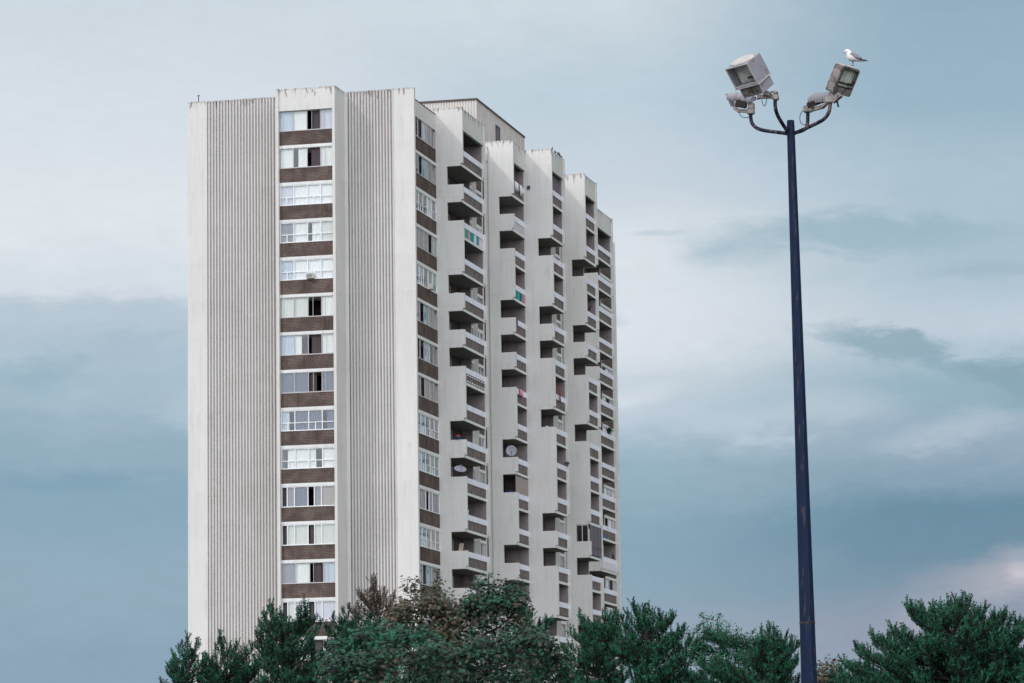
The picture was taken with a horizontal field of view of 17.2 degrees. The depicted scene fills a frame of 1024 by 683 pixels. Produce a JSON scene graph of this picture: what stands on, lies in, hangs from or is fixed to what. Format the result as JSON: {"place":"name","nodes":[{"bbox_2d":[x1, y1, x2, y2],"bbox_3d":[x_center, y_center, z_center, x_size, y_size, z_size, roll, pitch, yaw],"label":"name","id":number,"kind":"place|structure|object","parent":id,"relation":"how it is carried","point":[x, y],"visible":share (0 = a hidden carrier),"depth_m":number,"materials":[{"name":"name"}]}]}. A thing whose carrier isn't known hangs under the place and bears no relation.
{"place":"outdoors","nodes":[
{"label":"outdoors","id":0,"kind":"place"},
{"bbox_2d":[458,543,463,550],"bbox_3d":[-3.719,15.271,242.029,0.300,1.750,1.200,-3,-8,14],"label":"leaning board","id":1,"kind":"object","parent":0,"point":[461,545],"visible":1,"depth_m":242.42,"materials":[{"name":"beige wood"}]},
{"bbox_2d":[0,0,1023,682],"label":"sky","id":2,"kind":"structure","parent":0,"point":[910,191],"materials":[{"name":"blue"}]},
{"bbox_2d":[817,653,847,682],"bbox_3d":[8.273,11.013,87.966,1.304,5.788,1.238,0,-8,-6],"label":"maple tree","id":3,"kind":"object","parent":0,"point":[822,677],"visible":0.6,"depth_m":88.16,"materials":[{"name":"green plant"}]},
{"label":"parking lot","id":4,"kind":"structure","parent":0,"visible":0},
{"bbox_2d":[725,53,859,682],"bbox_3d":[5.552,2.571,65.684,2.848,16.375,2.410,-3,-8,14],"label":"floodlight mast","id":5,"kind":"object","parent":4,"relation":"on","point":[749,76],"visible":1,"depth_m":66.08,"materials":[{"name":"metal"}]},
{"bbox_2d":[844,49,867,65],"bbox_3d":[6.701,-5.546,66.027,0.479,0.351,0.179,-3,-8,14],"label":"seagull","id":6,"kind":"object","parent":5,"relation":"on","point":[852,57],"visible":1,"depth_m":65.97,"materials":[{"name":"grey"}]},
{"label":"ground","id":7,"kind":"structure","parent":0,"visible":0},
{"bbox_2d":[159,629,221,682],"bbox_3d":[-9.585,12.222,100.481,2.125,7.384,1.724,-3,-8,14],"label":"pine tree","id":8,"kind":"object","parent":7,"relation":"on","point":[176,672],"visible":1,"depth_m":100.80,"materials":[{"name":"green plant"}]},
{"bbox_2d":[204,628,261,682],"bbox_3d":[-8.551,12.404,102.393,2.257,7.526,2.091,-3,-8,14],"label":"pine tree","id":9,"kind":"object","parent":7,"relation":"on","point":[239,669],"visible":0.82,"depth_m":102.50,"materials":[{"name":"green plant"}]},
{"bbox_2d":[249,594,325,682],"bbox_3d":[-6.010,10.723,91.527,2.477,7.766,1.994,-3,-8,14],"label":"pine tree","id":10,"kind":"object","parent":7,"relation":"on","point":[285,652],"visible":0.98,"depth_m":91.64,"materials":[{"name":"green plant"}]},
{"bbox_2d":[318,605,387,682],"bbox_3d":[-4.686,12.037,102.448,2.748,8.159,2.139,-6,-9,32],"label":"pine tree","id":11,"kind":"object","parent":7,"relation":"on","point":[342,626],"visible":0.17,"depth_m":102.88,"materials":[{"name":"green plant"}]},
{"bbox_2d":[346,572,404,681],"bbox_3d":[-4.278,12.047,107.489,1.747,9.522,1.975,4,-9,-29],"label":"pine tree","id":12,"kind":"object","parent":7,"relation":"on","point":[373,601],"visible":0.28,"depth_m":108.05,"materials":[{"name":"green plant"}]},
{"bbox_2d":[312,617,455,682],"bbox_3d":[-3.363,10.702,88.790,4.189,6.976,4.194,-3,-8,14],"label":"maple tree","id":13,"kind":"object","parent":7,"relation":"on","point":[367,637],"visible":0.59,"depth_m":88.56,"materials":[{"name":"green plant"}]},
{"bbox_2d":[188,85,622,682],"bbox_3d":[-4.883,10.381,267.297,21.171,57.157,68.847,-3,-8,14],"label":"apartment tower","id":14,"kind":"structure","parent":7,"relation":"on","point":[338,403],"depth_m":239.61,"materials":[{"name":"concrete"}]},
{"bbox_2d":[280,109,331,131],"bbox_3d":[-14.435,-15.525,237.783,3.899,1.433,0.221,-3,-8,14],"label":"window","id":15,"kind":"structure","parent":14,"relation":"in","point":[289,120],"depth_m":237.85,"materials":[{"name":"white glass"}]},
{"bbox_2d":[280,146,331,168],"bbox_3d":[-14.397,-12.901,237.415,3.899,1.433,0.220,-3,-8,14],"label":"window","id":16,"kind":"structure","parent":14,"relation":"in","point":[321,156],"depth_m":237.44,"materials":[{"name":"white glass"}]},
{"bbox_2d":[280,183,332,205],"bbox_3d":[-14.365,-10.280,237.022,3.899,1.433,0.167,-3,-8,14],"label":"window","id":17,"kind":"structure","parent":14,"relation":"in","point":[309,194],"depth_m":237.04,"materials":[{"name":"white glass"}]},
{"bbox_2d":[280,220,332,243],"bbox_3d":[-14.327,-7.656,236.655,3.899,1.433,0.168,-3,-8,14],"label":"window","id":18,"kind":"structure","parent":14,"relation":"in","point":[321,230],"depth_m":236.69,"materials":[{"name":"white glass"}]},
{"bbox_2d":[280,258,332,280],"bbox_3d":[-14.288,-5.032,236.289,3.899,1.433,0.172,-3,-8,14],"label":"window","id":19,"kind":"structure","parent":14,"relation":"in","point":[322,268],"depth_m":236.34,"materials":[{"name":"white glass"}]},
{"bbox_2d":[281,295,332,317],"bbox_3d":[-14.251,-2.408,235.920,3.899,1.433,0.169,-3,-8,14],"label":"window","id":20,"kind":"structure","parent":14,"relation":"in","point":[293,307],"depth_m":236.06,"materials":[{"name":"white glass"}]},
{"bbox_2d":[281,333,333,355],"bbox_3d":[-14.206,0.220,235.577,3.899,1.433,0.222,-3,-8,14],"label":"window","id":21,"kind":"structure","parent":14,"relation":"in","point":[291,345],"depth_m":235.60,"materials":[{"name":"white glass"}]},
{"bbox_2d":[281,371,333,393],"bbox_3d":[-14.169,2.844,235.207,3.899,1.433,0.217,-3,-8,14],"label":"window","id":22,"kind":"structure","parent":14,"relation":"in","point":[298,382],"depth_m":235.31,"materials":[{"name":"grey glass"}]},
{"bbox_2d":[281,409,333,431],"bbox_3d":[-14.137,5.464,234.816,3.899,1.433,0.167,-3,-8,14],"label":"window","id":23,"kind":"structure","parent":14,"relation":"in","point":[301,422],"depth_m":234.85,"materials":[{"name":"white glass"}]},
{"bbox_2d":[281,447,333,469],"bbox_3d":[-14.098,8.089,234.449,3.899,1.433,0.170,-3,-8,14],"label":"window","id":24,"kind":"structure","parent":14,"relation":"in","point":[298,458],"depth_m":234.51,"materials":[{"name":"white glass"}]},
{"bbox_2d":[281,485,334,507],"bbox_3d":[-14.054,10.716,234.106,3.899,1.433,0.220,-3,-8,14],"label":"window","id":25,"kind":"structure","parent":14,"relation":"in","point":[324,495],"depth_m":234.11,"materials":[{"name":"white glass"}]},
{"bbox_2d":[282,523,334,545],"bbox_3d":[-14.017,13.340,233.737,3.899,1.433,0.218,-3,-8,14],"label":"window","id":26,"kind":"structure","parent":14,"relation":"in","point":[320,534],"depth_m":233.76,"materials":[{"name":"white glass"}]},
{"bbox_2d":[282,562,334,583],"bbox_3d":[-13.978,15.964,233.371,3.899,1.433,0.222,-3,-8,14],"label":"window","id":27,"kind":"structure","parent":14,"relation":"in","point":[292,573],"depth_m":233.42,"materials":[{"name":"white glass"}]},
{"bbox_2d":[282,600,335,621],"bbox_3d":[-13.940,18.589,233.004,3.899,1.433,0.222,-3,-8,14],"label":"window","id":28,"kind":"structure","parent":14,"relation":"in","point":[325,609],"depth_m":232.91,"materials":[{"name":"white glass"}]},
{"bbox_2d":[306,273,314,278],"bbox_3d":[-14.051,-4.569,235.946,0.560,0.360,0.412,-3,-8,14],"label":"air conditioner","id":29,"kind":"object","parent":14,"relation":"attached to","point":[310,275],"visible":1,"depth_m":235.77,"materials":[{"name":"grey metal"}]},
{"bbox_2d":[296,639,331,660],"bbox_3d":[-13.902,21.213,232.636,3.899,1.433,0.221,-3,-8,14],"label":"window","id":30,"kind":"structure","parent":14,"relation":"in","point":[318,644],"depth_m":232.57,"materials":[{"name":"silver metal"}]},
{"bbox_2d":[415,116,435,149],"bbox_3d":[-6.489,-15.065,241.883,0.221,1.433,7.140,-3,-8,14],"label":"window","id":31,"kind":"structure","parent":14,"relation":"in","point":[426,132],"depth_m":243.02,"materials":[{"name":"grey glass"}]},
{"bbox_2d":[416,153,435,184],"bbox_3d":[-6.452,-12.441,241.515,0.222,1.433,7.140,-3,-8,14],"label":"window","id":32,"kind":"structure","parent":14,"relation":"in","point":[426,169],"depth_m":242.57,"materials":[{"name":"grey glass"}]},
{"bbox_2d":[416,189,436,221],"bbox_3d":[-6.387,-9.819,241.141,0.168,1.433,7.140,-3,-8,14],"label":"window","id":33,"kind":"structure","parent":14,"relation":"in","point":[424,205],"depth_m":242.07,"materials":[{"name":"white glass"}]},
{"bbox_2d":[417,227,436,257],"bbox_3d":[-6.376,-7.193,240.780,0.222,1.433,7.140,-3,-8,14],"label":"window","id":34,"kind":"structure","parent":14,"relation":"in","point":[422,238],"depth_m":241.71,"materials":[{"name":"white glass"}]},
{"bbox_2d":[417,263,437,293],"bbox_3d":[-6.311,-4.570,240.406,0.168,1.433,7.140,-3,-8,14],"label":"window","id":35,"kind":"structure","parent":14,"relation":"in","point":[425,276],"depth_m":241.24,"materials":[{"name":"white glass"}]},
{"bbox_2d":[417,300,437,330],"bbox_3d":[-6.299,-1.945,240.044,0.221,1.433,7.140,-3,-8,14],"label":"window","id":36,"kind":"structure","parent":14,"relation":"in","point":[428,314],"depth_m":241.07,"materials":[{"name":"grey glass"}]},
{"bbox_2d":[418,338,437,366],"bbox_3d":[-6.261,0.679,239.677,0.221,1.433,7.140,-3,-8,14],"label":"window","id":37,"kind":"structure","parent":14,"relation":"in","point":[426,347],"depth_m":240.48,"materials":[{"name":"grey glass"}]},
{"bbox_2d":[418,375,438,403],"bbox_3d":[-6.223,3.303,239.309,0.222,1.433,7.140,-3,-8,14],"label":"window","id":38,"kind":"structure","parent":14,"relation":"in","point":[429,387],"depth_m":240.36,"materials":[{"name":"grey glass"}]},
{"bbox_2d":[419,413,438,440],"bbox_3d":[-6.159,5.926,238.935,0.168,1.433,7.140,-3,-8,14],"label":"window","id":39,"kind":"structure","parent":14,"relation":"in","point":[427,426],"depth_m":240.01,"materials":[{"name":"white glass"}]},
{"bbox_2d":[419,450,439,477],"bbox_3d":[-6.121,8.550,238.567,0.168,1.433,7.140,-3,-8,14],"label":"window","id":40,"kind":"structure","parent":14,"relation":"in","point":[429,464],"depth_m":239.66,"materials":[{"name":"white glass"}]},
{"bbox_2d":[419,488,439,514],"bbox_3d":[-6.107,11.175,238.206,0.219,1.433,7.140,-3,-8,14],"label":"window","id":41,"kind":"structure","parent":14,"relation":"in","point":[432,505],"depth_m":238.96,"materials":[{"name":"white glass"}]},
{"bbox_2d":[420,526,440,551],"bbox_3d":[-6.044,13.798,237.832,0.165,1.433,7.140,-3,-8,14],"label":"window","id":42,"kind":"structure","parent":14,"relation":"in","point":[429,539],"depth_m":238.90,"materials":[{"name":"white glass"}]},
{"bbox_2d":[420,564,440,587],"bbox_3d":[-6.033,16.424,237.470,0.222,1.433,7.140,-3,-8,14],"label":"window","id":43,"kind":"structure","parent":14,"relation":"in","point":[427,571],"depth_m":238.08,"materials":[{"name":"grey glass"}]},
{"bbox_2d":[427,284,434,289],"bbox_3d":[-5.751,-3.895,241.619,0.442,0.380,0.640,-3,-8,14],"label":"air conditioner","id":44,"kind":"object","parent":14,"relation":"attached to","point":[430,286],"visible":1,"depth_m":241.34,"materials":[{"name":"grey metal"}]},
{"bbox_2d":[454,465,465,471],"bbox_3d":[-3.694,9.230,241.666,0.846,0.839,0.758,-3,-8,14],"label":"satellite dish","id":45,"kind":"object","parent":14,"relation":"on","point":[459,468],"visible":1,"depth_m":241.74,"materials":[{"name":"grey metal"}]},
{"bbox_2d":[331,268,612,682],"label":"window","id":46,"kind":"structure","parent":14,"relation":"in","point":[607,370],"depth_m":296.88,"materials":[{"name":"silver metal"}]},
{"bbox_2d":[467,375,484,389],"bbox_3d":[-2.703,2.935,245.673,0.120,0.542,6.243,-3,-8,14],"label":"string lights","id":47,"kind":"object","parent":14,"relation":"attached to","point":[475,384],"visible":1,"depth_m":245.93,"materials":[{"name":"white plastic"}]},
{"bbox_2d":[479,437,484,447],"bbox_3d":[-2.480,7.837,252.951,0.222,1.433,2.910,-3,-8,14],"label":"window","id":48,"kind":"structure","parent":14,"relation":"in","point":[482,442],"depth_m":254.09,"materials":[{"name":"white glass"}]},
{"bbox_2d":[480,472,484,483],"bbox_3d":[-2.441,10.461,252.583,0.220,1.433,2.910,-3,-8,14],"label":"window","id":49,"kind":"structure","parent":14,"relation":"in","point":[482,476],"depth_m":253.31,"materials":[{"name":"grey glass"}]},
{"bbox_2d":[481,543,485,555],"bbox_3d":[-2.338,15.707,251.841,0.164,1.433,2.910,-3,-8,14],"label":"window","id":50,"kind":"structure","parent":14,"relation":"in","point":[483,550],"depth_m":252.60,"materials":[{"name":"grey glass"}]},
{"bbox_2d":[503,316,517,326],"bbox_3d":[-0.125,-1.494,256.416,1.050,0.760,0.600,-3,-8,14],"label":"balcony railing","id":51,"kind":"object","parent":14,"relation":"on","point":[516,319],"visible":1,"depth_m":256.22,"materials":[{"name":"grey metal"}]},
{"bbox_2d":[506,445,516,456],"bbox_3d":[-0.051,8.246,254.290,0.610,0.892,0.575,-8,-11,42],"label":"satellite dish","id":52,"kind":"object","parent":14,"relation":"on","point":[511,450],"visible":1,"depth_m":254.34,"materials":[{"name":"grey metal"}]},
{"bbox_2d":[514,181,518,190],"bbox_3d":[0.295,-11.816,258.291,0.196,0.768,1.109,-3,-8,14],"label":"laundry","id":53,"kind":"object","parent":14,"relation":"hanging from","point":[516,186],"visible":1,"depth_m":258.22,"materials":[{"name":"white fabric"}]},
{"bbox_2d":[516,475,527,495],"bbox_3d":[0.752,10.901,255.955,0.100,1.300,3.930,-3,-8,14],"label":"tarp","id":54,"kind":"object","parent":14,"relation":"hanging from","point":[521,485],"visible":1,"depth_m":255.95,"materials":[{"name":"beige fabric"}]},
{"bbox_2d":[552,174,558,193],"bbox_3d":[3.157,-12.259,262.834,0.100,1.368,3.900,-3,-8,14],"label":"bird net","id":55,"kind":"object","parent":14,"relation":"attached to","point":[555,181],"visible":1,"depth_m":263.90,"materials":[{"name":"grey fabric"}]},
{"bbox_2d":[560,522,563,533],"bbox_3d":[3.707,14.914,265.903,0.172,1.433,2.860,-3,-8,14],"label":"window","id":56,"kind":"structure","parent":14,"relation":"in","point":[561,524],"depth_m":266.77,"materials":[{"name":"white glass"}]},
{"bbox_2d":[560,556,564,567],"bbox_3d":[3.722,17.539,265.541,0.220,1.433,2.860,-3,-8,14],"label":"window","id":57,"kind":"structure","parent":14,"relation":"in","point":[561,558],"depth_m":266.31,"materials":[{"name":"grey glass"}]},
{"bbox_2d":[561,624,565,637],"bbox_3d":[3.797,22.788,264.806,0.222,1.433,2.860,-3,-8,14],"label":"window","id":58,"kind":"structure","parent":14,"relation":"in","point":[562,625],"depth_m":265.54,"materials":[{"name":"grey glass"}]},
{"bbox_2d":[576,524,601,557],"bbox_3d":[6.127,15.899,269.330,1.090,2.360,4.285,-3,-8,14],"label":"balcony enclosure","id":59,"kind":"object","parent":14,"relation":"attached to","point":[582,532],"visible":1,"depth_m":268.24,"materials":[{"name":"grey glass"}]},
{"bbox_2d":[603,426,613,435],"bbox_3d":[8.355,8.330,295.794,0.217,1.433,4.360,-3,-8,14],"label":"window","id":60,"kind":"structure","parent":14,"relation":"in","point":[612,432],"depth_m":295.14,"materials":[{"name":"white glass"}]},
{"bbox_2d":[605,427,613,434],"bbox_3d":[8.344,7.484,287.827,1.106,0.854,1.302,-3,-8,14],"label":"potted plant","id":61,"kind":"object","parent":14,"relation":"on","point":[609,429],"visible":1,"depth_m":287.68,"materials":[{"name":"green plant"}]},
{"bbox_2d":[604,487,614,497],"bbox_3d":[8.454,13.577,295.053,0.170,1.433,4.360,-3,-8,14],"label":"window","id":62,"kind":"structure","parent":14,"relation":"in","point":[609,492],"depth_m":295.50,"materials":[{"name":"white glass"}]},
{"bbox_2d":[605,518,615,528],"bbox_3d":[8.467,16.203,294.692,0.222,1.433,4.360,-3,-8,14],"label":"window","id":63,"kind":"structure","parent":14,"relation":"in","point":[610,523],"depth_m":295.29,"materials":[{"name":"white glass"}]},
{"bbox_2d":[606,579,616,591],"bbox_3d":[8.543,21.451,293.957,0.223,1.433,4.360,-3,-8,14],"label":"window","id":64,"kind":"structure","parent":14,"relation":"in","point":[613,582],"depth_m":294.57,"materials":[{"name":"white glass"}]},
{"bbox_2d":[377,569,469,681],"bbox_3d":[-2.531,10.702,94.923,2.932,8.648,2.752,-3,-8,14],"label":"maple tree","id":65,"kind":"object","parent":7,"relation":"on","point":[434,609],"visible":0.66,"depth_m":94.86,"materials":[{"name":"green plant"}]},
{"bbox_2d":[313,617,583,682],"bbox_3d":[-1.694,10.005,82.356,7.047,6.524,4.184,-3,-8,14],"label":"maple tree","id":66,"kind":"object","parent":7,"relation":"on","point":[427,656],"visible":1,"depth_m":81.92,"materials":[{"name":"green plant"}]},
{"bbox_2d":[435,571,536,682],"bbox_3d":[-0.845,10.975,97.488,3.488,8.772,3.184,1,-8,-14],"label":"maple tree","id":67,"kind":"object","parent":7,"relation":"on","point":[481,601],"visible":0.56,"depth_m":97.63,"materials":[{"name":"green plant"}]},
{"bbox_2d":[512,602,562,682],"bbox_3d":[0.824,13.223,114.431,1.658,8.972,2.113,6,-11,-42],"label":"pine tree","id":68,"kind":"object","parent":7,"relation":"on","point":[527,619],"visible":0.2,"depth_m":114.85,"materials":[{"name":"green plant"}]},
{"bbox_2d":[558,607,628,682],"bbox_3d":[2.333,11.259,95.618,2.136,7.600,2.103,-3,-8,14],"label":"pine tree","id":69,"kind":"object","parent":7,"relation":"on","point":[595,647],"visible":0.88,"depth_m":95.82,"materials":[{"name":"green plant"}]},
{"bbox_2d":[609,597,694,682],"bbox_3d":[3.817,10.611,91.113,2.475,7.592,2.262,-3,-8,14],"label":"pine tree","id":70,"kind":"object","parent":7,"relation":"on","point":[636,654],"visible":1,"depth_m":91.19,"materials":[{"name":"green plant"}]},
{"bbox_2d":[681,611,761,682],"bbox_3d":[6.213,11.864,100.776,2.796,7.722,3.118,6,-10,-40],"label":"locust tree","id":71,"kind":"object","parent":7,"relation":"on","point":[722,639],"visible":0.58,"depth_m":100.89,"materials":[{"name":"green plant"}]},
{"bbox_2d":[682,620,800,682],"bbox_3d":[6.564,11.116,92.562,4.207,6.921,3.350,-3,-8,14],"label":"pine tree","id":72,"kind":"object","parent":7,"relation":"on","point":[773,652],"visible":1,"depth_m":92.24,"materials":[{"name":"green plant"}]},
{"bbox_2d":[824,590,1023,682],"bbox_3d":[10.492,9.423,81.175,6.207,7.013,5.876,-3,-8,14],"label":"pine tree","id":73,"kind":"object","parent":7,"relation":"on","point":[971,649],"visible":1,"depth_m":80.59,"materials":[{"name":"green plant"}]}
]}

